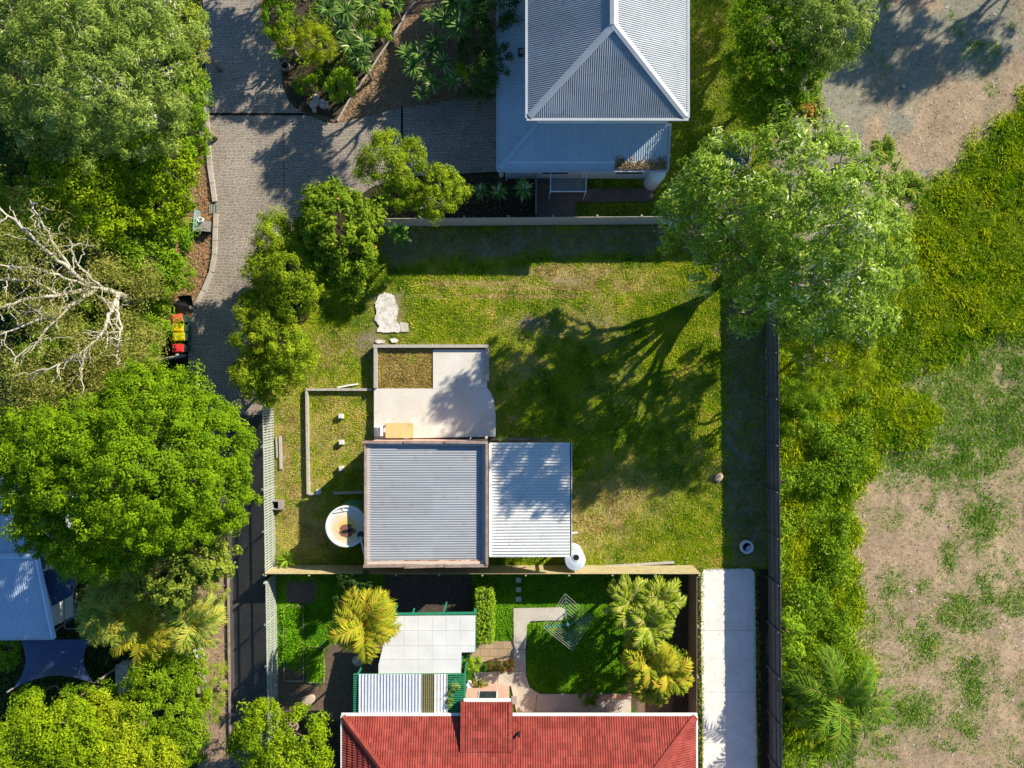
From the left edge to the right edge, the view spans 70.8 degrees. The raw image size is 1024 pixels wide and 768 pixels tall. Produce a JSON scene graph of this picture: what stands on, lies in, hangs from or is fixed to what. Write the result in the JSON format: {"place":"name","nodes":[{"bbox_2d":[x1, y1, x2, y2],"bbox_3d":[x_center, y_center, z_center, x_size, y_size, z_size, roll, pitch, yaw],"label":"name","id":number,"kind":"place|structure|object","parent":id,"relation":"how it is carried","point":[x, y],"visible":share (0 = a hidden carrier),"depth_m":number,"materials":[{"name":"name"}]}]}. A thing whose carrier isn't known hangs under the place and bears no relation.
{"place":"outdoors","nodes":[
{"label":"outdoors","id":0,"kind":"place"},
{"bbox_2d":[216,415,266,767],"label":"driveway","id":1,"kind":"structure","parent":0,"point":[248,648],"depth_m":39.98,"materials":[{"name":"asphalt"}]},
{"bbox_2d":[187,0,496,767],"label":"driveway","id":2,"kind":"structure","parent":0,"point":[459,135],"depth_m":39.99,"materials":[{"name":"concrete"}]},
{"bbox_2d":[172,64,217,165],"bbox_3d":[-16.432,-13.842,38.052,2.631,4.111,5.077,0,90,0],"label":"screening shrub","id":3,"kind":"object","parent":2,"relation":"on","point":[206,132],"visible":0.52,"depth_m":36.72,"materials":[{"name":"green plant"}]},
{"bbox_2d":[174,2,221,81],"bbox_3d":[-16.309,-17.423,38.061,2.094,4.091,4.167,0,90,0],"label":"screening shrub","id":4,"kind":"object","parent":2,"relation":"on","point":[218,68],"visible":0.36,"depth_m":36.67,"materials":[{"name":"green plant"}]},
{"bbox_2d":[378,348,433,388],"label":"garden bed","id":5,"kind":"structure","parent":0,"point":[401,378],"depth_m":39.72,"materials":[{"name":"soil"}]},
{"bbox_2d":[470,641,513,661],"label":"paved terrace","id":6,"kind":"structure","parent":0,"point":[502,650],"depth_m":39.98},
{"bbox_2d":[0,0,1023,767],"bbox_3d":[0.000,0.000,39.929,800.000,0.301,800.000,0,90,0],"label":"ground","id":7,"kind":"structure","parent":0,"point":[336,690],"depth_m":40.05,"materials":[{"name":"plant"}]},
{"bbox_2d":[0,640,21,673],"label":"garden shrub","id":8,"kind":"object","parent":7,"relation":"on","point":[12,655],"visible":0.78,"depth_m":37.95,"materials":[{"name":"green plant"}]},
{"bbox_2d":[0,478,78,639],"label":"blue roofed house","id":9,"kind":"structure","parent":7,"relation":"on","point":[36,600],"depth_m":36.88,"materials":[{"name":"metal"}]},
{"bbox_2d":[0,156,93,265],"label":"leafy tree","id":10,"kind":"object","parent":7,"relation":"on","point":[4,206],"visible":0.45,"depth_m":34.48,"materials":[{"name":"green plant"}]},
{"bbox_2d":[0,93,95,191],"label":"leafy tree","id":11,"kind":"object","parent":7,"relation":"on","point":[7,146],"visible":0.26,"depth_m":34.34,"materials":[{"name":"green plant"}]},
{"bbox_2d":[6,639,116,692],"bbox_3d":[-23.881,14.656,38.692,4.989,2.816,2.924,0,90,0],"label":"shade sail","id":12,"kind":"object","parent":7,"relation":"on","point":[46,658],"visible":0.99,"depth_m":37.41,"materials":[{"name":"fabric"}]},
{"bbox_2d":[0,682,126,767],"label":"leafy tree","id":13,"kind":"object","parent":7,"relation":"on","point":[32,744],"visible":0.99,"depth_m":35.37,"materials":[{"name":"green plant"}]},
{"bbox_2d":[13,676,129,714],"bbox_3d":[-23.334,16.537,38.686,6.679,2.849,2.328,0,90,0],"label":"garden shrub","id":14,"kind":"object","parent":7,"relation":"on","point":[66,690],"visible":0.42,"depth_m":37.90,"materials":[{"name":"green plant"}]},
{"bbox_2d":[24,140,141,251],"bbox_3d":[-20.456,-8.944,36.495,4.913,7.218,5.273,0,90,0],"label":"leafy tree","id":15,"kind":"object","parent":7,"relation":"on","point":[84,194],"visible":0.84,"depth_m":33.91,"materials":[{"name":"green plant"}]},
{"bbox_2d":[0,164,173,427],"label":"gum tree","id":16,"kind":"object","parent":7,"relation":"on","point":[144,339],"visible":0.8,"depth_m":33.87,"materials":[{"name":"green plant"}]},
{"bbox_2d":[0,270,183,403],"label":"understorey shrub","id":17,"kind":"object","parent":7,"relation":"on","point":[92,305],"visible":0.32,"depth_m":37.52,"materials":[{"name":"green plant"}]},
{"bbox_2d":[0,0,211,180],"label":"acacia tree","id":18,"kind":"object","parent":7,"relation":"on","point":[55,60],"visible":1,"depth_m":30.84,"materials":[{"name":"green plant"}]},
{"bbox_2d":[72,187,146,302],"bbox_3d":[-20.794,-7.282,38.018,3.857,4.179,6.355,0,90,0],"label":"understorey shrub","id":19,"kind":"object","parent":7,"relation":"on","point":[82,264],"visible":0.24,"depth_m":36.83,"materials":[{"name":"green plant"}]},
{"bbox_2d":[0,0,221,767],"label":"ground cover","id":20,"kind":"object","parent":7,"relation":"on","point":[75,592],"visible":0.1,"depth_m":39.81,"materials":[{"name":"green plant"}]},
{"bbox_2d":[73,580,149,648],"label":"palm","id":21,"kind":"object","parent":7,"relation":"on","point":[96,631],"visible":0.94,"depth_m":35.65,"materials":[{"name":"green plant"}]},
{"bbox_2d":[86,553,154,607],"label":"palm","id":22,"kind":"object","parent":7,"relation":"on","point":[123,582],"visible":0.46,"depth_m":35.79,"materials":[{"name":"green plant"}]},
{"bbox_2d":[78,681,183,767],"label":"leafy tree","id":23,"kind":"object","parent":7,"relation":"on","point":[113,709],"visible":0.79,"depth_m":36.13,"materials":[{"name":"green plant"}]},
{"bbox_2d":[0,341,264,585],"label":"round tree","id":24,"kind":"object","parent":7,"relation":"on","point":[33,461],"visible":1,"depth_m":31.31,"materials":[{"name":"green plant"}]},
{"bbox_2d":[105,590,178,667],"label":"palm","id":25,"kind":"object","parent":7,"relation":"on","point":[150,633],"visible":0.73,"depth_m":36.08,"materials":[{"name":"green plant"}]},
{"bbox_2d":[95,128,200,237],"bbox_3d":[-17.908,-9.963,36.959,5.078,6.293,5.395,0,90,0],"label":"leafy tree","id":26,"kind":"object","parent":7,"relation":"on","point":[160,184],"visible":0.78,"depth_m":35.15,"materials":[{"name":"green plant"}]},
{"bbox_2d":[100,208,201,302],"bbox_3d":[-18.408,-6.570,37.722,4.828,4.770,4.803,0,90,0],"label":"leafy tree","id":27,"kind":"object","parent":7,"relation":"on","point":[173,262],"visible":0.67,"depth_m":36.34,"materials":[{"name":"green plant"}]},
{"bbox_2d":[108,641,213,767],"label":"leafy tree","id":28,"kind":"object","parent":7,"relation":"on","point":[135,690],"visible":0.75,"depth_m":36.98,"materials":[{"name":"green plant"}]},
{"bbox_2d":[125,537,242,618],"bbox_3d":[-16.012,8.717,36.658,5.563,6.894,4.112,-37,90,0],"label":"glossy shrub","id":29,"kind":"object","parent":7,"relation":"on","point":[173,588],"visible":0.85,"depth_m":34.09,"materials":[{"name":"green plant"}]},
{"bbox_2d":[170,636,212,714],"bbox_3d":[-16.878,15.329,38.676,2.213,2.868,4.720,-15,90,0],"label":"garden shrub","id":30,"kind":"object","parent":7,"relation":"on","point":[189,699],"visible":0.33,"depth_m":37.88,"materials":[{"name":"green plant"}]},
{"bbox_2d":[175,161,214,303],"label":"leaf mulch","id":31,"kind":"object","parent":7,"relation":"on","point":[190,213],"visible":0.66,"depth_m":39.97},
{"bbox_2d":[163,592,228,655],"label":"palm","id":32,"kind":"object","parent":7,"relation":"on","point":[197,628],"visible":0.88,"depth_m":35.95,"materials":[{"name":"green plant"}]},
{"bbox_2d":[193,84,218,306],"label":"kerb","id":33,"kind":"structure","parent":7,"relation":"on","point":[214,241],"depth_m":39.88,"materials":[{"name":"concrete"}]},
{"bbox_2d":[198,660,228,723],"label":"weeping shrub","id":34,"kind":"object","parent":7,"relation":"on","point":[222,686],"visible":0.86,"depth_m":38.38,"materials":[{"name":"green plant"}]},
{"bbox_2d":[226,359,295,409],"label":"feathery tree","id":35,"kind":"object","parent":7,"relation":"on","point":[246,387],"visible":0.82,"depth_m":37.18,"materials":[{"name":"green plant"}]},
{"bbox_2d":[261,404,275,575],"bbox_3d":[-13.270,5.632,39.191,0.146,1.817,9.243,-1,90,0],"label":"paling fence","id":36,"kind":"object","parent":7,"relation":"on","point":[268,506],"visible":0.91,"depth_m":39.06,"materials":[{"name":"grey paint"}]},
{"bbox_2d":[263,574,278,747],"bbox_3d":[-13.104,15.056,39.191,0.146,1.818,8.980,-1,90,0],"label":"paling fence","id":37,"kind":"object","parent":7,"relation":"on","point":[273,656],"visible":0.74,"depth_m":39.10,"materials":[{"name":"grey paint"}]},
{"bbox_2d":[225,288,323,395],"bbox_3d":[-12.363,-2.273,37.859,4.330,4.496,5.839,-26,90,0],"label":"feathery tree","id":38,"kind":"object","parent":7,"relation":"on","point":[272,358],"visible":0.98,"depth_m":36.49,"materials":[{"name":"green plant"}]},
{"bbox_2d":[223,696,335,767],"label":"leafy tree","id":39,"kind":"object","parent":7,"relation":"on","point":[254,719],"visible":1,"depth_m":35.54,"materials":[{"name":"green plant"}]},
{"bbox_2d":[259,0,301,39],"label":"clipped shrub","id":40,"kind":"object","parent":7,"relation":"on","point":[284,15],"visible":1,"depth_m":37.13,"materials":[{"name":"green plant"}]},
{"bbox_2d":[267,19,299,59],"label":"clipped shrub","id":41,"kind":"object","parent":7,"relation":"on","point":[287,44],"visible":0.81,"depth_m":37.54,"materials":[{"name":"green plant"}]},
{"bbox_2d":[237,205,332,324],"bbox_3d":[-11.621,-5.864,37.328,4.195,5.556,5.919,-40,90,0],"label":"feathery tree","id":42,"kind":"object","parent":7,"relation":"on","point":[273,254],"visible":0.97,"depth_m":35.66,"materials":[{"name":"green plant"}]},
{"bbox_2d":[283,605,303,681],"bbox_3d":[-12.125,14.417,39.990,1.133,0.120,4.217,0,90,0],"label":"garden bed border","id":43,"kind":"object","parent":7,"relation":"on","point":[284,680],"visible":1,"depth_m":39.93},
{"bbox_2d":[280,603,307,667],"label":"bed plants","id":44,"kind":"object","parent":43,"relation":"on","point":[293,646],"visible":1,"depth_m":39.91,"materials":[{"name":"plant"}]},
{"bbox_2d":[292,67,326,95],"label":"garden shrub","id":45,"kind":"object","parent":7,"relation":"on","point":[306,84],"visible":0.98,"depth_m":38.85,"materials":[{"name":"green plant"}]},
{"bbox_2d":[293,17,338,66],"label":"clipped shrub","id":46,"kind":"object","parent":7,"relation":"on","point":[317,28],"visible":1,"depth_m":37.53,"materials":[{"name":"green plant"}]},
{"bbox_2d":[308,646,324,682],"bbox_3d":[-10.875,15.583,39.990,0.911,0.120,1.994,0,90,0],"label":"garden bed border","id":47,"kind":"object","parent":7,"relation":"on","point":[323,665],"visible":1,"depth_m":39.93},
{"bbox_2d":[304,643,327,685],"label":"bed plants","id":48,"kind":"object","parent":47,"relation":"on","point":[314,655],"visible":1,"depth_m":39.91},
{"bbox_2d":[305,388,372,494],"bbox_3d":[-9.580,3.195,39.910,3.692,0.280,5.908,0,90,0],"label":"sleeper edging","id":49,"kind":"object","parent":7,"relation":"on","point":[308,434],"visible":1,"depth_m":39.77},
{"bbox_2d":[321,66,357,103],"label":"clipped shrub","id":50,"kind":"object","parent":7,"relation":"on","point":[344,75],"visible":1,"depth_m":38.23,"materials":[{"name":"green plant"}]},
{"bbox_2d":[292,175,389,303],"bbox_3d":[-8.546,-7.231,36.992,5.060,6.230,6.311,0,90,0],"label":"glossy tree","id":51,"kind":"object","parent":7,"relation":"on","point":[311,222],"visible":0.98,"depth_m":35.05,"materials":[{"name":"green plant"}]},
{"bbox_2d":[325,499,363,554],"bbox_3d":[-8.662,7.607,38.604,2.180,2.892,2.490,0,90,0],"label":"water tank","id":52,"kind":"object","parent":7,"relation":"on","point":[344,526],"visible":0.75,"depth_m":37.70,"materials":[{"name":"white paint"}]},
{"bbox_2d":[287,0,406,97],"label":"garden plants","id":53,"kind":"object","parent":7,"relation":"on","point":[324,22],"visible":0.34,"depth_m":39.87,"materials":[{"name":"green plant"}]},
{"bbox_2d":[332,569,372,608],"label":"garden shrub","id":54,"kind":"object","parent":7,"relation":"on","point":[357,580],"visible":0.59,"depth_m":37.83,"materials":[{"name":"green plant"}]},
{"bbox_2d":[326,584,402,663],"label":"palm","id":55,"kind":"object","parent":7,"relation":"on","point":[375,618],"visible":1,"depth_m":35.04,"materials":[{"name":"green plant"}]},
{"bbox_2d":[355,7,392,44],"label":"clipped shrub","id":56,"kind":"object","parent":7,"relation":"on","point":[379,31],"visible":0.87,"depth_m":38.12,"materials":[{"name":"green plant"}]},
{"bbox_2d":[350,126,427,214],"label":"feathery tree","id":57,"kind":"object","parent":7,"relation":"on","point":[398,174],"visible":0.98,"depth_m":35.54,"materials":[{"name":"green plant"}]},
{"bbox_2d":[375,292,408,343],"bbox_3d":[-6.690,-3.678,40.032,1.880,0.135,2.856,0,90,0],"label":"concrete remnant","id":58,"kind":"object","parent":7,"relation":"on","point":[386,306],"visible":1,"depth_m":39.98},
{"bbox_2d":[353,654,468,712],"bbox_3d":[-5.326,16.031,38.690,5.835,2.820,2.151,0,90,0],"label":"pergola","id":59,"kind":"object","parent":7,"relation":"on","point":[388,693],"visible":0.98,"depth_m":37.35,"materials":[{"name":"green paint"}]},
{"bbox_2d":[343,4,495,120],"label":"bark mulch","id":60,"kind":"object","parent":7,"relation":"on","point":[404,91],"visible":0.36,"depth_m":39.97,"materials":[{"name":"brown wood"}]},
{"bbox_2d":[363,436,487,568],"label":"brick shed","id":61,"kind":"structure","parent":7,"relation":"on","point":[425,503],"depth_m":37.18,"materials":[{"name":"metal"}]},
{"bbox_2d":[378,600,476,672],"bbox_3d":[-4.402,13.299,38.790,5.103,2.620,3.839,0,90,0],"label":"patio cover","id":62,"kind":"object","parent":7,"relation":"on","point":[430,644],"visible":0.94,"depth_m":37.50,"materials":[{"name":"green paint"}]},
{"bbox_2d":[373,344,495,438],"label":"concrete slab","id":63,"kind":"structure","parent":7,"relation":"on","point":[457,400],"depth_m":39.66,"materials":[{"name":"concrete"}]},
{"bbox_2d":[374,423,414,437],"bbox_3d":[-6.467,2.528,39.405,2.222,0.510,0.816,0,90,0],"label":"timber landing","id":64,"kind":"object","parent":63,"relation":"on","point":[399,430],"visible":1,"depth_m":39.15,"materials":[{"name":"brown wood"}]},
{"bbox_2d":[404,161,471,226],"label":"feathery tree","id":65,"kind":"object","parent":7,"relation":"on","point":[416,202],"visible":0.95,"depth_m":35.80,"materials":[{"name":"green plant"}]},
{"bbox_2d":[275,574,628,694],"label":"back lawn grass","id":66,"kind":"structure","parent":7,"relation":"on","point":[317,621],"depth_m":40.03,"materials":[{"name":"plant"}]},
{"bbox_2d":[442,7,474,51],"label":"yucca","id":67,"kind":"object","parent":7,"relation":"on","point":[457,23],"visible":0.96,"depth_m":37.17,"materials":[{"name":"green plant"}]},
{"bbox_2d":[456,29,499,110],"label":"garden tree","id":68,"kind":"object","parent":7,"relation":"on","point":[477,92],"visible":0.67,"depth_m":37.85,"materials":[{"name":"green plant"}]},
{"bbox_2d":[265,565,700,575],"bbox_3d":[-1.559,10.145,39.172,23.195,1.856,0.146,0,90,0],"label":"paling fence","id":69,"kind":"object","parent":7,"relation":"on","point":[309,570],"visible":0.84,"depth_m":38.91,"materials":[{"name":"brown wood"}]},
{"bbox_2d":[473,582,496,645],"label":"box hedge","id":70,"kind":"object","parent":7,"relation":"on","point":[485,606],"visible":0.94,"depth_m":38.60,"materials":[{"name":"green plant"}]},
{"bbox_2d":[464,41,514,95],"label":"garden tree","id":71,"kind":"object","parent":7,"relation":"on","point":[490,53],"visible":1,"depth_m":36.28,"materials":[{"name":"green plant"}]},
{"bbox_2d":[462,0,522,47],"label":"garden tree","id":72,"kind":"object","parent":7,"relation":"on","point":[487,29],"visible":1,"depth_m":36.23,"materials":[{"name":"green plant"}]},
{"bbox_2d":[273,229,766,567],"bbox_3d":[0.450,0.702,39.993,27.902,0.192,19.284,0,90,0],"label":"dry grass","id":73,"kind":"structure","parent":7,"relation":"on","point":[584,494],"depth_m":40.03,"materials":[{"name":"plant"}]},
{"bbox_2d":[489,443,577,556],"bbox_3d":[1.127,6.013,38.672,4.627,2.855,5.924,0,90,0],"label":"carport","id":74,"kind":"object","parent":7,"relation":"on","point":[530,499],"visible":1,"depth_m":37.35,"materials":[{"name":"white metal"}]},
{"bbox_2d":[380,214,774,225],"bbox_3d":[3.361,-8.923,39.172,21.368,1.856,0.146,0,90,0],"label":"paling fence","id":75,"kind":"object","parent":7,"relation":"on","point":[553,220],"visible":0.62,"depth_m":39.05,"materials":[{"name":"wood"}]},
{"bbox_2d":[496,0,689,180],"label":"two storey house","id":76,"kind":"structure","parent":7,"relation":"on","point":[593,89],"depth_m":34.39,"materials":[{"name":"grey metal"}]},
{"bbox_2d":[615,154,666,169],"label":"leaf litter","id":77,"kind":"object","parent":76,"relation":"on","point":[640,166],"visible":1,"depth_m":37.23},
{"bbox_2d":[601,573,656,629],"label":"palm","id":78,"kind":"object","parent":7,"relation":"on","point":[624,591],"visible":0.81,"depth_m":36.31,"materials":[{"name":"green plant"}]},
{"bbox_2d":[622,599,674,653],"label":"palm","id":79,"kind":"object","parent":7,"relation":"on","point":[657,628],"visible":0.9,"depth_m":36.06,"materials":[{"name":"green plant"}]},
{"bbox_2d":[619,636,679,690],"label":"palm","id":80,"kind":"object","parent":7,"relation":"on","point":[634,661],"visible":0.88,"depth_m":36.20,"materials":[{"name":"yellow plant"}]},
{"bbox_2d":[637,575,686,620],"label":"palm","id":81,"kind":"object","parent":7,"relation":"on","point":[668,594],"visible":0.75,"depth_m":36.38,"materials":[{"name":"green plant"}]},
{"bbox_2d":[647,643,694,699],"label":"palm","id":82,"kind":"object","parent":7,"relation":"on","point":[677,682],"visible":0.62,"depth_m":36.36,"materials":[{"name":"yellow plant"}]},
{"bbox_2d":[689,574,698,728],"bbox_3d":[9.895,14.309,39.197,0.146,1.806,8.152,0,90,0],"label":"paling fence","id":83,"kind":"object","parent":7,"relation":"on","point":[693,626],"visible":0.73,"depth_m":38.98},
{"bbox_2d":[698,566,761,767],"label":"edge grass","id":84,"kind":"structure","parent":7,"relation":"on","point":[700,622],"depth_m":39.95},
{"bbox_2d":[764,274,781,767],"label":"paling fence","id":85,"kind":"object","parent":7,"relation":"on","point":[774,666],"visible":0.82,"depth_m":38.96,"materials":[{"name":"wood"}]},
{"bbox_2d":[720,0,838,138],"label":"boundary tree","id":86,"kind":"object","parent":7,"relation":"on","point":[778,84],"visible":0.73,"depth_m":34.83,"materials":[{"name":"green plant"}]},
{"bbox_2d":[651,98,923,365],"bbox_3d":[12.988,-6.380,33.678,9.637,12.860,12.995,-43,90,0],"label":"spreading tree","id":87,"kind":"object","parent":7,"relation":"on","point":[766,237],"visible":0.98,"depth_m":30.60,"materials":[{"name":"green plant"}]},
{"bbox_2d":[775,606,806,666],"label":"boundary shrub","id":88,"kind":"object","parent":7,"relation":"on","point":[787,623],"visible":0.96,"depth_m":38.21,"materials":[{"name":"green plant"}]},
{"bbox_2d":[771,97,828,147],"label":"flame shrub","id":89,"kind":"object","parent":7,"relation":"on","point":[808,110],"visible":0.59,"depth_m":35.61,"materials":[{"name":"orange plant"}]},
{"bbox_2d":[779,368,834,434],"bbox_3d":[15.833,0.946,38.853,3.270,2.521,3.593,0,90,0],"label":"boundary shrub","id":90,"kind":"object","parent":7,"relation":"on","point":[800,411],"visible":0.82,"depth_m":38.31,"materials":[{"name":"green plant"}]},
{"bbox_2d":[779,351,873,767],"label":"creeper","id":91,"kind":"object","parent":7,"relation":"on","point":[802,583],"visible":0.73,"depth_m":39.56,"materials":[{"name":"green plant"}]},
{"bbox_2d":[779,349,876,767],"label":"vine mass","id":92,"kind":"object","parent":7,"relation":"on","point":[844,529],"visible":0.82,"depth_m":39.25,"materials":[{"name":"green plant"}]},
{"bbox_2d":[778,0,879,80],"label":"boundary tree","id":93,"kind":"object","parent":7,"relation":"on","point":[829,37],"visible":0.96,"depth_m":33.29,"materials":[{"name":"green plant"}]},
{"bbox_2d":[780,311,887,408],"bbox_3d":[15.527,-1.537,37.144,5.184,5.920,4.859,-13,90,0],"label":"shrub","id":94,"kind":"object","parent":7,"relation":"on","point":[854,363],"visible":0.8,"depth_m":35.09,"materials":[{"name":"green plant"}]},
{"bbox_2d":[775,642,894,761],"bbox_3d":[17.052,16.502,38.199,6.091,3.802,5.986,0,90,0],"label":"palm","id":95,"kind":"object","parent":7,"relation":"on","point":[840,716],"visible":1,"depth_m":36.97,"materials":[{"name":"green plant"}]},
{"bbox_2d":[856,134,896,167],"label":"palm","id":96,"kind":"object","parent":7,"relation":"on","point":[886,149],"visible":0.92,"depth_m":37.13,"materials":[{"name":"green plant"}]},
{"bbox_2d":[767,85,1023,767],"bbox_3d":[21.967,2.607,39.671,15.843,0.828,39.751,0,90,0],"label":"tall grass","id":97,"kind":"structure","parent":7,"relation":"on","point":[947,261],"depth_m":39.76,"materials":[{"name":"plant"}]},
{"bbox_2d":[774,0,1023,767],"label":"paddock weeds","id":98,"kind":"object","parent":7,"relation":"on","point":[959,400],"visible":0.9,"depth_m":40.02,"materials":[{"name":"plant"}]},
{"bbox_2d":[775,0,1023,767],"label":"paddock litter","id":99,"kind":"object","parent":7,"relation":"on","point":[935,423],"visible":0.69,"depth_m":39.97,"materials":[{"name":"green plant"}]},
{"bbox_2d":[881,168,931,206],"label":"palm","id":100,"kind":"object","parent":7,"relation":"on","point":[914,190],"visible":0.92,"depth_m":37.28,"materials":[{"name":"green plant"}]},
{"bbox_2d":[812,0,1023,767],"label":"pebbles","id":101,"kind":"object","parent":7,"relation":"on","point":[908,64],"visible":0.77,"depth_m":40.04,"materials":[{"name":"stone"}]},
{"bbox_2d":[270,224,767,569],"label":"lawn grass","id":102,"kind":"structure","parent":0,"point":[636,335],"depth_m":40.03,"materials":[{"name":"plant"}]},
{"bbox_2d":[341,683,697,767],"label":"red roofed house","id":103,"kind":"structure","parent":0,"point":[486,727],"depth_m":36.79,"materials":[{"name":"tile"}]},
{"bbox_2d":[474,607,630,712],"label":"path","id":104,"kind":"structure","parent":0,"point":[522,690],"depth_m":39.98,"materials":[{"name":"concrete"}]},
{"bbox_2d":[536,179,574,216],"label":"path","id":105,"kind":"structure","parent":0,"point":[558,204],"depth_m":39.99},
{"bbox_2d":[575,188,653,201],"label":"path","id":106,"kind":"structure","parent":0,"point":[619,195],"depth_m":39.99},
{"bbox_2d":[575,0,770,224],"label":"side lawn grass","id":107,"kind":"structure","parent":0,"point":[700,103],"depth_m":40.03,"materials":[{"name":"plant"}]},
{"bbox_2d":[701,568,757,767],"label":"concrete driveway","id":108,"kind":"structure","parent":0,"point":[728,677],"depth_m":39.97,"materials":[{"name":"concrete"}]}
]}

